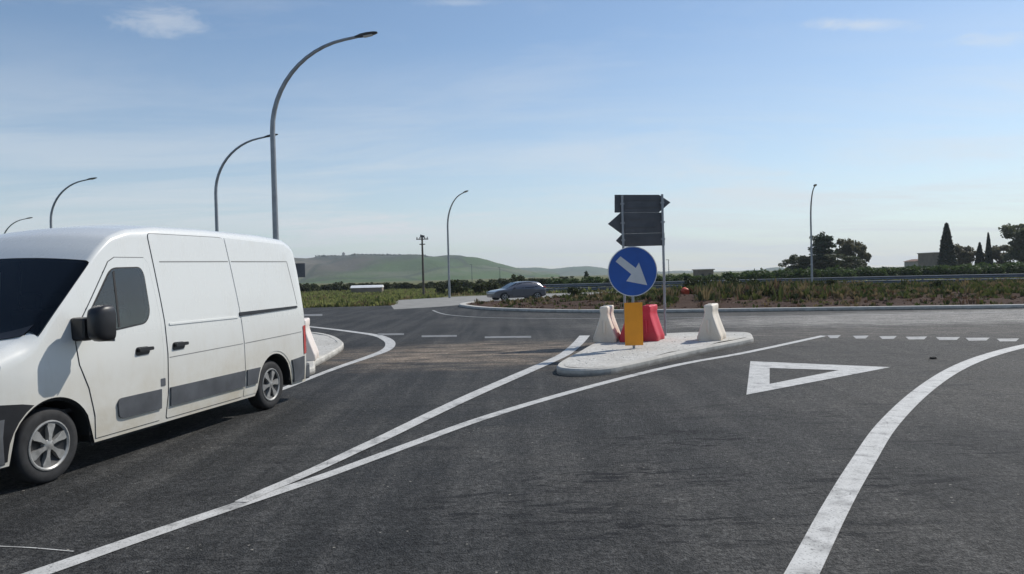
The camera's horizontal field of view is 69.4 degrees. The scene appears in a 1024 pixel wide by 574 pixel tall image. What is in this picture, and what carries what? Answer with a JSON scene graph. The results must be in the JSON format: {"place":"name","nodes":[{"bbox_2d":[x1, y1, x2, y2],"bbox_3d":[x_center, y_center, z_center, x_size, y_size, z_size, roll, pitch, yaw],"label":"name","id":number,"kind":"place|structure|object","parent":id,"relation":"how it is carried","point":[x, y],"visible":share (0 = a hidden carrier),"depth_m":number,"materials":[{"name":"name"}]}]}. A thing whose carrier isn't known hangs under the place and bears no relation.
{"place":"outdoors","nodes":[
{"label":"outdoors","id":0,"kind":"place"},
{"bbox_2d":[300,288,444,307],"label":"grass","id":1,"kind":"structure","parent":0,"point":[349,298],"depth_m":67.19,"materials":[{"name":"plant"}]},
{"bbox_2d":[294,254,559,283],"bbox_3d":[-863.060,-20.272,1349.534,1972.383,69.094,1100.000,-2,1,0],"label":"hill","id":2,"kind":"structure","parent":0,"point":[354,268],"depth_m":1077.31,"materials":[{"name":"plant"}]},
{"bbox_2d":[315,253,432,256],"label":"wood","id":3,"kind":"object","parent":2,"relation":"on","point":[372,254],"visible":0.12,"depth_m":1394.17,"materials":[{"name":"plant"}]},
{"bbox_2d":[391,292,611,308],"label":"concrete pavement","id":4,"kind":"structure","parent":0,"point":[424,303],"depth_m":56.70,"materials":[{"name":"concrete"}]},
{"bbox_2d":[447,190,467,297],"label":"street lamp","id":5,"kind":"object","parent":4,"relation":"on","point":[449,292],"visible":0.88,"depth_m":65.89,"materials":[{"name":"metal"}]},
{"bbox_2d":[486,281,545,299],"bbox_3d":[0.313,0.283,54.609,4.160,1.386,2.140,-2,1,-24],"label":"hatchback car","id":6,"kind":"object","parent":4,"relation":"on","point":[523,289],"visible":0.89,"depth_m":53.98,"materials":[{"name":"grey paint"}]},
{"bbox_2d":[0,292,1023,573],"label":"road","id":7,"kind":"structure","parent":0,"point":[708,466],"depth_m":6.87,"materials":[{"name":"asphalt"}]},
{"bbox_2d":[2,546,72,551],"bbox_3d":[-3.396,1.765,5.029,0.997,0.001,0.027,-1,1,13],"label":"chalk line marking","id":8,"kind":"object","parent":7,"relation":"on","point":[38,548],"visible":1,"depth_m":4.98,"materials":[{"name":"paint"}]},
{"bbox_2d":[50,177,96,227],"bbox_3d":[-29.819,-2.777,50.401,3.468,9.265,0.340,-1,1,2],"label":"street lamp","id":9,"kind":"object","parent":7,"relation":"on","point":[55,201],"visible":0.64,"depth_m":50.34,"materials":[{"name":"metal"}]},
{"bbox_2d":[0,225,309,483],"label":"delivery van","id":10,"kind":"object","parent":7,"relation":"on","point":[108,332],"visible":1,"depth_m":7.78,"materials":[{"name":"metal"}]},
{"bbox_2d":[214,134,277,231],"bbox_3d":[-13.417,-3.056,37.474,3.469,9.265,0.340,-1,1,3],"label":"street lamp","id":11,"kind":"object","parent":7,"relation":"on","point":[216,188],"visible":0.65,"depth_m":37.46,"materials":[{"name":"metal"}]},
{"bbox_2d":[307,332,343,374],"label":"island kerb","id":12,"kind":"structure","parent":7,"relation":"on","point":[330,353],"depth_m":16.91,"materials":[{"name":"concrete"}]},
{"bbox_2d":[312,333,336,354],"bbox_3d":[-7.683,1.556,19.936,7.517,0.038,11.871,-2,1,0],"label":"island surface","id":13,"kind":"object","parent":12,"relation":"on","point":[327,342],"visible":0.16,"depth_m":19.80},
{"bbox_2d":[295,263,304,276],"bbox_3d":[-6.238,0.486,20.475,1.055,2.264,0.095,-2,1,-3],"label":"arrow sign","id":14,"kind":"object","parent":13,"relation":"on","point":[300,268],"visible":0.1,"depth_m":20.50,"materials":[{"name":"metal"}]},
{"bbox_2d":[304,318,318,361],"bbox_3d":[-4.390,1.087,15.567,0.550,0.885,0.975,-2,1,-10],"label":"road barrier","id":15,"kind":"object","parent":13,"relation":"on","point":[312,353],"visible":0.43,"depth_m":15.25,"materials":[{"name":"plastic"}]},
{"bbox_2d":[270,31,377,239],"bbox_3d":[-5.683,-3.049,22.503,3.468,9.265,0.340,-1,1,2],"label":"street lamp","id":16,"kind":"object","parent":13,"relation":"on","point":[273,145],"visible":0.64,"depth_m":22.47,"materials":[{"name":"metal"}]},
{"bbox_2d":[283,326,394,389],"bbox_3d":[-4.997,1.577,21.430,3.003,0.001,18.972,-2,1,-16],"label":"island marking","id":17,"kind":"object","parent":7,"relation":"on","point":[389,343],"visible":0.81,"depth_m":18.08,"materials":[{"name":"paint"}]},
{"bbox_2d":[236,335,589,501],"bbox_3d":[0.181,1.548,13.512,0.665,0.001,15.916,-1,1,15],"label":"island edge marking","id":18,"kind":"object","parent":7,"relation":"on","point":[578,342],"visible":1,"depth_m":8.93,"materials":[{"name":"paint"}]},
{"bbox_2d":[304,314,530,337],"bbox_3d":[-6.349,1.491,30.174,3.241,0.001,22.822,-2,1,-30],"label":"dashed marking","id":19,"kind":"object","parent":7,"relation":"on","point":[436,335],"visible":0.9,"depth_m":22.45,"materials":[{"name":"paint"}]},
{"bbox_2d":[22,335,823,573],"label":"lane edge marking","id":20,"kind":"object","parent":7,"relation":"on","point":[81,558],"visible":1,"depth_m":6.33,"materials":[{"name":"paint"}]},
{"bbox_2d":[557,332,753,375],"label":"island kerb","id":21,"kind":"structure","parent":7,"relation":"on","point":[563,369],"depth_m":14.19,"materials":[{"name":"concrete"}]},
{"bbox_2d":[565,332,745,367],"bbox_3d":[3.493,1.298,16.349,5.098,0.038,6.912,-2,1,0],"label":"island surface","id":22,"kind":"object","parent":21,"relation":"on","point":[648,349],"visible":0.81,"depth_m":15.67,"materials":[{"name":"concrete"}]},
{"bbox_2d":[593,305,620,342],"bbox_3d":[2.317,0.877,18.035,0.550,0.885,0.975,-1,1,17],"label":"road barrier","id":23,"kind":"object","parent":22,"relation":"on","point":[607,329],"visible":0.96,"depth_m":17.64,"materials":[{"name":"plastic"}]},
{"bbox_2d":[619,322,624,341],"bbox_3d":[2.919,0.863,17.933,0.550,0.885,0.975,-1,1,16],"label":"road barrier","id":24,"kind":"object","parent":22,"relation":"on","point":[622,337],"visible":0.14,"depth_m":17.57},
{"bbox_2d":[608,246,656,347],"bbox_3d":[2.600,0.263,15.913,1.075,2.273,0.081,-2,1,-4],"label":"keep right sign","id":25,"kind":"object","parent":22,"relation":"on","point":[632,271],"visible":0.97,"depth_m":15.88,"materials":[{"name":"metal"}]},
{"bbox_2d":[608,194,669,335],"bbox_3d":[3.317,-0.504,19.073,1.627,3.782,0.107,-2,1,0],"label":"direction sign","id":26,"kind":"object","parent":22,"relation":"on","point":[630,219],"visible":0.96,"depth_m":19.08,"materials":[{"name":"metal"}]},
{"bbox_2d":[642,304,664,340],"bbox_3d":[3.333,0.853,17.867,0.522,0.885,0.855,-1,1,24],"label":"road barrier","id":27,"kind":"object","parent":22,"relation":"on","point":[652,329],"visible":0.86,"depth_m":17.54,"materials":[{"name":"plastic"}]},
{"bbox_2d":[697,303,725,340],"bbox_3d":[4.719,0.822,17.512,0.550,0.885,0.975,-1,1,24],"label":"road barrier","id":28,"kind":"object","parent":22,"relation":"on","point":[711,328],"visible":0.92,"depth_m":17.14,"materials":[{"name":"plastic"}]},
{"bbox_2d":[432,310,1001,318],"bbox_3d":[5.598,1.163,31.240,27.626,0.001,6.216,-1,1,32],"label":"roundabout edge marking","id":29,"kind":"object","parent":7,"relation":"on","point":[696,317],"visible":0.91,"depth_m":29.45,"materials":[{"name":"paint"}]},
{"bbox_2d":[459,299,1023,312],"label":"roundabout kerb","id":30,"kind":"structure","parent":7,"relation":"on","point":[930,307],"depth_m":30.93,"materials":[{"name":"concrete"}]},
{"bbox_2d":[810,184,816,280],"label":"street lamp","id":31,"kind":"object","parent":7,"relation":"on","point":[811,253],"visible":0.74,"depth_m":68.88,"materials":[{"name":"metal"}]},
{"bbox_2d":[746,361,887,394],"bbox_3d":[5.045,1.447,11.952,2.328,0.001,4.044,-1,1,19],"label":"triangle marking","id":32,"kind":"object","parent":7,"relation":"on","point":[759,377],"visible":1,"depth_m":12.40,"materials":[{"name":"paint"}]},
{"bbox_2d":[784,344,1023,573],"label":"edge marking","id":33,"kind":"object","parent":7,"relation":"on","point":[810,556],"visible":1,"depth_m":6.08,"materials":[{"name":"paint"}]},
{"bbox_2d":[827,335,1018,340],"bbox_3d":[10.066,1.233,17.808,4.709,0.001,1.060,-1,1,32],"label":"give way marking","id":34,"kind":"object","parent":7,"relation":"on","point":[939,338],"visible":1,"depth_m":17.83,"materials":[{"name":"paint"}]},
{"bbox_2d":[0,0,1023,271],"label":"sky","id":35,"kind":"structure","parent":0,"point":[905,117],"materials":[{"name":"blue"}]},
{"bbox_2d":[301,265,972,307],"bbox_3d":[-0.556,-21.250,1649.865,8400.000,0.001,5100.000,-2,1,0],"label":"ground","id":36,"kind":"structure","parent":0,"point":[487,280],"depth_m":603.19,"materials":[{"name":"plant"}]},
{"bbox_2d":[300,284,311,291],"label":"field bush","id":37,"kind":"object","parent":36,"relation":"on","point":[305,287],"visible":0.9,"depth_m":121.55,"materials":[{"name":"green plant"}]},
{"bbox_2d":[306,283,320,291],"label":"field bush","id":38,"kind":"object","parent":36,"relation":"on","point":[313,287],"visible":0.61,"depth_m":126.56,"materials":[{"name":"green plant"}]},
{"bbox_2d":[319,284,333,290],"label":"field bush","id":39,"kind":"object","parent":36,"relation":"on","point":[325,287],"visible":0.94,"depth_m":124.77,"materials":[{"name":"green plant"}]},
{"bbox_2d":[330,281,343,290],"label":"field bush","id":40,"kind":"object","parent":36,"relation":"on","point":[337,286],"visible":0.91,"depth_m":129.80,"materials":[{"name":"green plant"}]},
{"bbox_2d":[339,284,350,290],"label":"field bush","id":41,"kind":"object","parent":36,"relation":"on","point":[344,287],"visible":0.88,"depth_m":119.95,"materials":[{"name":"green plant"}]},
{"bbox_2d":[350,285,383,292],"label":"greenhouse tunnel","id":42,"kind":"structure","parent":36,"relation":"on","point":[365,288],"depth_m":98.97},
{"bbox_2d":[374,282,390,288],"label":"field bush","id":43,"kind":"object","parent":36,"relation":"on","point":[387,285],"visible":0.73,"depth_m":122.40,"materials":[{"name":"green plant"}]},
{"bbox_2d":[403,283,420,288],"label":"field bush","id":44,"kind":"object","parent":36,"relation":"on","point":[411,285],"visible":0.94,"depth_m":124.40,"materials":[{"name":"green plant"}]},
{"bbox_2d":[416,234,427,294],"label":"utility pole","id":45,"kind":"object","parent":36,"relation":"on","point":[423,284],"visible":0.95,"depth_m":71.89,"materials":[{"name":"brown wood"}]},
{"bbox_2d":[435,282,445,293],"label":"bush","id":46,"kind":"object","parent":36,"relation":"on","point":[440,288],"visible":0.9,"depth_m":76.79,"materials":[{"name":"green plant"}]},
{"bbox_2d":[446,279,470,293],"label":"bush","id":47,"kind":"object","parent":36,"relation":"on","point":[456,287],"visible":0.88,"depth_m":77.66,"materials":[{"name":"green plant"}]},
{"bbox_2d":[462,281,473,287],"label":"field bush","id":48,"kind":"object","parent":36,"relation":"on","point":[467,283],"visible":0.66,"depth_m":123.35,"materials":[{"name":"green plant"}]},
{"bbox_2d":[470,282,488,292],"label":"bush","id":49,"kind":"object","parent":36,"relation":"on","point":[479,287],"visible":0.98,"depth_m":78.75,"materials":[{"name":"green plant"}]},
{"bbox_2d":[484,281,503,290],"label":"bush","id":50,"kind":"object","parent":36,"relation":"on","point":[493,286],"visible":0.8,"depth_m":80.55,"materials":[{"name":"green plant"}]},
{"bbox_2d":[510,274,525,281],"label":"bush","id":51,"kind":"object","parent":36,"relation":"on","point":[519,278],"visible":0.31,"depth_m":91.70,"materials":[{"name":"green plant"}]},
{"bbox_2d":[551,278,567,287],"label":"citrus tree","id":52,"kind":"object","parent":36,"relation":"on","point":[559,281],"visible":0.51,"depth_m":85.33,"materials":[{"name":"green plant"}]},
{"bbox_2d":[567,278,579,287],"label":"citrus tree","id":53,"kind":"object","parent":36,"relation":"on","point":[573,281],"visible":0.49,"depth_m":85.68,"materials":[{"name":"green plant"}]},
{"bbox_2d":[580,276,592,286],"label":"citrus tree","id":54,"kind":"object","parent":36,"relation":"on","point":[586,280],"visible":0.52,"depth_m":85.98,"materials":[{"name":"green plant"}]},
{"bbox_2d":[589,277,603,286],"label":"citrus tree","id":55,"kind":"object","parent":36,"relation":"on","point":[595,280],"visible":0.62,"depth_m":84.51,"materials":[{"name":"green plant"}]},
{"bbox_2d":[673,275,686,284],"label":"citrus tree","id":56,"kind":"object","parent":36,"relation":"on","point":[679,278],"visible":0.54,"depth_m":85.60,"materials":[{"name":"green plant"}]},
{"bbox_2d":[680,273,695,280],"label":"citrus tree","id":57,"kind":"object","parent":36,"relation":"on","point":[685,276],"visible":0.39,"depth_m":86.18,"materials":[{"name":"green plant"}]},
{"bbox_2d":[692,269,714,276],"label":"pump hut","id":58,"kind":"object","parent":36,"relation":"on","point":[700,272],"visible":0.47,"depth_m":110.81,"materials":[{"name":"grey"}]},
{"bbox_2d":[710,274,724,279],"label":"citrus tree","id":59,"kind":"object","parent":36,"relation":"on","point":[716,277],"visible":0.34,"depth_m":84.84,"materials":[{"name":"green plant"}]},
{"bbox_2d":[721,271,739,279],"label":"citrus tree","id":60,"kind":"object","parent":36,"relation":"on","point":[726,275],"visible":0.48,"depth_m":85.40,"materials":[{"name":"green plant"}]},
{"bbox_2d":[736,273,749,279],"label":"citrus tree","id":61,"kind":"object","parent":36,"relation":"on","point":[743,276],"visible":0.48,"depth_m":85.35,"materials":[{"name":"green plant"}]},
{"bbox_2d":[748,268,760,278],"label":"citrus tree","id":62,"kind":"object","parent":36,"relation":"on","point":[754,274],"visible":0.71,"depth_m":85.04,"materials":[{"name":"green plant"}]},
{"bbox_2d":[759,272,775,278],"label":"citrus tree","id":63,"kind":"object","parent":36,"relation":"on","point":[766,275],"visible":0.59,"depth_m":84.76,"materials":[{"name":"green plant"}]},
{"bbox_2d":[772,270,785,278],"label":"citrus tree","id":64,"kind":"object","parent":36,"relation":"on","point":[776,273],"visible":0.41,"depth_m":86.80,"materials":[{"name":"green plant"}]},
{"bbox_2d":[543,274,1023,290],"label":"guard rail","id":65,"kind":"object","parent":36,"relation":"on","point":[875,278],"visible":0.43,"depth_m":73.11,"materials":[{"name":"metal"}]},
{"bbox_2d":[779,271,795,278],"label":"citrus tree","id":66,"kind":"object","parent":36,"relation":"on","point":[786,274],"visible":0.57,"depth_m":84.84,"materials":[{"name":"green plant"}]},
{"bbox_2d":[778,254,804,269],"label":"broadleaf tree","id":67,"kind":"object","parent":36,"relation":"on","point":[792,259],"visible":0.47,"depth_m":117.40,"materials":[{"name":"green plant"}]},
{"bbox_2d":[793,268,810,281],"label":"citrus tree","id":68,"kind":"object","parent":36,"relation":"on","point":[800,272],"visible":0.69,"depth_m":84.52,"materials":[{"name":"green plant"}]},
{"bbox_2d":[797,255,822,269],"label":"broadleaf tree","id":69,"kind":"object","parent":36,"relation":"on","point":[804,262],"visible":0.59,"depth_m":115.80,"materials":[{"name":"green plant"}]},
{"bbox_2d":[804,267,820,281],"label":"citrus tree","id":70,"kind":"object","parent":36,"relation":"on","point":[816,274],"visible":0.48,"depth_m":84.32,"materials":[{"name":"green plant"}]},
{"bbox_2d":[818,267,833,277],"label":"citrus tree","id":71,"kind":"object","parent":36,"relation":"on","point":[824,273],"visible":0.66,"depth_m":86.77,"materials":[{"name":"green plant"}]},
{"bbox_2d":[808,231,844,268],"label":"tree","id":72,"kind":"object","parent":36,"relation":"on","point":[823,244],"visible":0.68,"depth_m":117.17,"materials":[{"name":"green plant"}]},
{"bbox_2d":[830,269,841,276],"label":"citrus tree","id":73,"kind":"object","parent":36,"relation":"on","point":[836,273],"visible":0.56,"depth_m":86.56,"materials":[{"name":"green plant"}]},
{"bbox_2d":[813,253,867,269],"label":"broadleaf tree","id":74,"kind":"object","parent":36,"relation":"on","point":[854,263],"visible":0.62,"depth_m":114.74,"materials":[{"name":"green plant"}]},
{"bbox_2d":[834,238,863,263],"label":"broadleaf tree","id":75,"kind":"object","parent":36,"relation":"on","point":[847,246],"visible":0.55,"depth_m":120.70,"materials":[{"name":"green plant"}]},
{"bbox_2d":[841,270,857,280],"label":"citrus tree","id":76,"kind":"object","parent":36,"relation":"on","point":[849,273],"visible":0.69,"depth_m":84.92,"materials":[{"name":"green plant"}]},
{"bbox_2d":[853,244,871,267],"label":"broadleaf tree","id":77,"kind":"object","parent":36,"relation":"on","point":[862,254],"visible":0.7,"depth_m":117.64,"materials":[{"name":"green plant"}]},
{"bbox_2d":[855,266,873,280],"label":"citrus tree","id":78,"kind":"object","parent":36,"relation":"on","point":[863,271],"visible":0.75,"depth_m":86.05,"materials":[{"name":"green plant"}]},
{"bbox_2d":[866,268,887,280],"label":"citrus tree","id":79,"kind":"object","parent":36,"relation":"on","point":[879,272],"visible":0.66,"depth_m":85.35,"materials":[{"name":"green plant"}]},
{"bbox_2d":[878,266,900,279],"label":"citrus tree","id":80,"kind":"object","parent":36,"relation":"on","point":[891,271],"visible":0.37,"depth_m":87.47,"materials":[{"name":"green plant"}]},
{"bbox_2d":[903,266,921,275],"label":"citrus tree","id":81,"kind":"object","parent":36,"relation":"on","point":[913,271],"visible":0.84,"depth_m":87.15,"materials":[{"name":"green plant"}]},
{"bbox_2d":[918,266,932,274],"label":"citrus tree","id":82,"kind":"object","parent":36,"relation":"on","point":[924,270],"visible":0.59,"depth_m":88.46,"materials":[{"name":"green plant"}]},
{"bbox_2d":[928,265,948,278],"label":"citrus tree","id":83,"kind":"object","parent":36,"relation":"on","point":[938,270],"visible":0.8,"depth_m":88.11,"materials":[{"name":"green plant"}]},
{"bbox_2d":[937,222,956,265],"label":"cypress tree","id":84,"kind":"object","parent":36,"relation":"on","point":[946,255],"visible":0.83,"depth_m":131.34,"materials":[{"name":"green plant"}]},
{"bbox_2d":[947,265,973,278],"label":"citrus tree","id":85,"kind":"object","parent":36,"relation":"on","point":[961,270],"visible":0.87,"depth_m":86.58,"materials":[{"name":"green plant"}]},
{"bbox_2d":[953,243,984,265],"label":"broadleaf tree","id":86,"kind":"object","parent":36,"relation":"on","point":[965,255],"visible":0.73,"depth_m":136.84,"materials":[{"name":"green plant"}]},
{"bbox_2d":[964,263,982,274],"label":"citrus tree","id":87,"kind":"object","parent":36,"relation":"on","point":[977,269],"visible":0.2,"depth_m":87.39,"materials":[{"name":"green plant"}]},
{"bbox_2d":[974,242,984,264],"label":"cypress tree","id":88,"kind":"object","parent":36,"relation":"on","point":[979,257],"visible":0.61,"depth_m":133.68,"materials":[{"name":"green plant"}]},
{"bbox_2d":[975,263,988,273],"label":"citrus tree","id":89,"kind":"object","parent":36,"relation":"on","point":[984,266],"visible":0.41,"depth_m":88.13,"materials":[{"name":"green plant"}]},
{"bbox_2d":[984,232,993,264],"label":"cypress tree","id":90,"kind":"object","parent":36,"relation":"on","point":[988,255],"visible":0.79,"depth_m":131.68,"materials":[{"name":"green plant"}]},
{"bbox_2d":[985,262,1006,273],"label":"citrus tree","id":91,"kind":"object","parent":36,"relation":"on","point":[995,269],"visible":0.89,"depth_m":86.48,"materials":[{"name":"green plant"}]},
{"bbox_2d":[984,244,1015,265],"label":"broadleaf tree","id":92,"kind":"object","parent":36,"relation":"on","point":[996,250],"visible":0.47,"depth_m":134.77,"materials":[{"name":"green plant"}]},
{"bbox_2d":[1002,262,1018,273],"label":"citrus tree","id":93,"kind":"object","parent":36,"relation":"on","point":[1011,268],"visible":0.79,"depth_m":87.26,"materials":[{"name":"green plant"}]},
{"bbox_2d":[998,223,1023,261],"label":"broadleaf tree","id":94,"kind":"object","parent":36,"relation":"on","point":[1015,233],"visible":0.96,"depth_m":126.58,"materials":[{"name":"green plant"}]},
{"bbox_2d":[1015,263,1023,273],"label":"citrus tree","id":95,"kind":"object","parent":36,"relation":"on","point":[1020,267],"visible":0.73,"depth_m":87.41,"materials":[{"name":"green plant"}]},
{"bbox_2d":[519,266,783,275],"bbox_3d":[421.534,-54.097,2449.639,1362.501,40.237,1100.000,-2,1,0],"label":"hill","id":96,"kind":"structure","parent":0,"point":[575,271],"depth_m":2187.26,"materials":[{"name":"plant"}]},
{"bbox_2d":[436,273,1023,295],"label":"verge grass","id":97,"kind":"structure","parent":0,"point":[469,292],"depth_m":76.40,"materials":[{"name":"plant"}]},
{"bbox_2d":[467,291,1023,308],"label":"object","id":98,"kind":"structure","parent":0,"point":[686,301],"depth_m":34.85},
{"bbox_2d":[567,287,582,294],"bbox_3d":[3.866,0.333,45.985,1.019,0.714,1.235,-1,1,19],"label":"leafy plant","id":99,"kind":"object","parent":98,"relation":"on","point":[574,291],"visible":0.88,"depth_m":45.82,"materials":[{"name":"green plant"}]},
{"bbox_2d":[681,287,689,293],"bbox_3d":[10.506,0.275,44.935,0.480,0.480,0.380,-2,15,-20],"label":"plastic tub","id":100,"kind":"object","parent":98,"relation":"on","point":[684,290],"visible":0.86,"depth_m":44.77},
{"bbox_2d":[681,277,703,286],"bbox_3d":[12.668,-0.128,52.117,1.710,1.206,1.517,-2,1,0],"label":"leafy plant","id":101,"kind":"object","parent":98,"relation":"on","point":[693,282],"visible":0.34,"depth_m":51.81,"materials":[{"name":"green plant"}]},
{"bbox_2d":[724,277,740,283],"bbox_3d":[15.576,-0.086,53.020,1.758,1.245,1.828,-1,1,16],"label":"leafy plant","id":102,"kind":"object","parent":98,"relation":"on","point":[732,278],"visible":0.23,"depth_m":53.01,"materials":[{"name":"green plant"}]},
{"bbox_2d":[474,292,1019,309],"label":"weeds","id":103,"kind":"object","parent":98,"relation":"on","point":[768,300],"visible":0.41,"depth_m":34.14,"materials":[{"name":"green plant"}]},
{"bbox_2d":[470,290,1023,308],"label":"earth clods","id":104,"kind":"object","parent":98,"relation":"on","point":[542,307],"visible":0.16,"depth_m":35.00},
{"bbox_2d":[544,277,1023,301],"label":"tall weeds","id":105,"kind":"object","parent":98,"relation":"on","point":[713,290],"visible":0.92,"depth_m":38.60,"materials":[{"name":"green plant"}]},
{"bbox_2d":[929,280,943,287],"bbox_3d":[25.252,-0.131,44.023,0.892,0.632,0.928,-2,1,-40],"label":"leafy plant","id":106,"kind":"object","parent":98,"relation":"on","point":[936,282],"visible":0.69,"depth_m":43.80,"materials":[{"name":"green plant"}]},
{"bbox_2d":[903,259,917,266],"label":"farm shed","id":107,"kind":"structure","parent":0,"point":[911,262],"depth_m":164.87,"materials":[{"name":"tile"}]},
{"bbox_2d":[917,252,939,266],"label":"old house","id":108,"kind":"structure","parent":0,"point":[928,259],"depth_m":149.03,"materials":[{"name":"grey"}]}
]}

